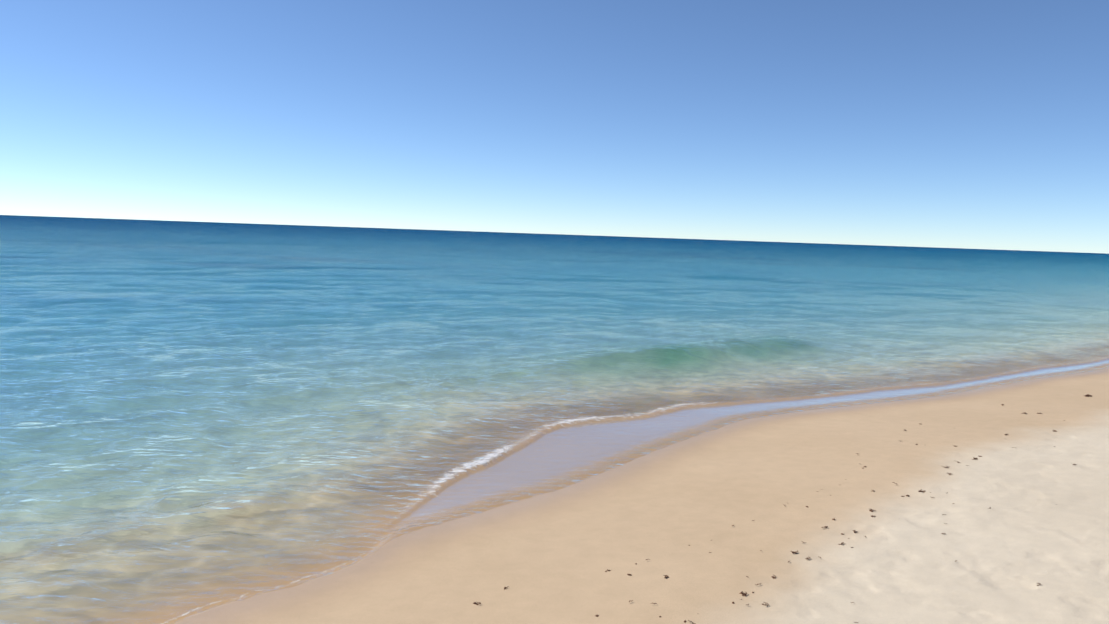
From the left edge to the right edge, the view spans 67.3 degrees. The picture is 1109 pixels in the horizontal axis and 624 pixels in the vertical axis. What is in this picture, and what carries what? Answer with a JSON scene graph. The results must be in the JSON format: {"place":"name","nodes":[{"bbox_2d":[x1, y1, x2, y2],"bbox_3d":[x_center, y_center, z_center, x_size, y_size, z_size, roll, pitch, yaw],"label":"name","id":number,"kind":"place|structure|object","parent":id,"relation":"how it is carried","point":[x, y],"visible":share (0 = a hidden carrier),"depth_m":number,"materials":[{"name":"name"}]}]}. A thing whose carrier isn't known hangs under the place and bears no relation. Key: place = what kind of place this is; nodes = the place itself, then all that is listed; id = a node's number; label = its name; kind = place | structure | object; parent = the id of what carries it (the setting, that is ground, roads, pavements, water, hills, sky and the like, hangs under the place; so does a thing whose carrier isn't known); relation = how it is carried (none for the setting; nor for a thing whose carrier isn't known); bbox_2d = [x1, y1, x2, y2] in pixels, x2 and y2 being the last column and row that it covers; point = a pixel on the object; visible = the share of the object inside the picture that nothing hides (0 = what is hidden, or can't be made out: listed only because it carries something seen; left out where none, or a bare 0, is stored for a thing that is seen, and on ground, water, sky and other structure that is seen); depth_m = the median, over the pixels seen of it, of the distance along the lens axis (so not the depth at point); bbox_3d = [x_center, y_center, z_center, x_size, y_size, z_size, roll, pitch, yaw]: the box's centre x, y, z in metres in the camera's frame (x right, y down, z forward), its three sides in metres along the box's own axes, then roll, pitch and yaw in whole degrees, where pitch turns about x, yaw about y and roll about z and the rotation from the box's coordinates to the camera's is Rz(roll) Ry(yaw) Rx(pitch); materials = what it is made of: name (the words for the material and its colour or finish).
{"place":"outdoors","nodes":[
{"label":"outdoors","id":0,"kind":"place"},
{"bbox_2d":[0,215,1108,623],"bbox_3d":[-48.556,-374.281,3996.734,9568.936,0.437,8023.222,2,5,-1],"label":"sea water","id":1,"kind":"structure","parent":0,"point":[198,417],"depth_m":11.00,"materials":[{"name":"blue liquid"}]},
{"bbox_2d":[0,0,1108,253],"label":"sky","id":2,"kind":"structure","parent":0,"point":[965,124],"materials":[{"name":"blue"}]},
{"bbox_2d":[175,367,1108,623],"bbox_3d":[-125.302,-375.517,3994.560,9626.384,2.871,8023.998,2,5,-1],"label":"beach ground","id":3,"kind":"structure","parent":0,"point":[550,557],"depth_m":4.67,"materials":[{"name":"beige sand"}]},
{"bbox_2d":[473,394,1091,623],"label":"pebbles","id":4,"kind":"object","parent":3,"relation":"on","point":[773,577],"visible":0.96,"depth_m":4.69,"materials":[{"name":"brown stone"}]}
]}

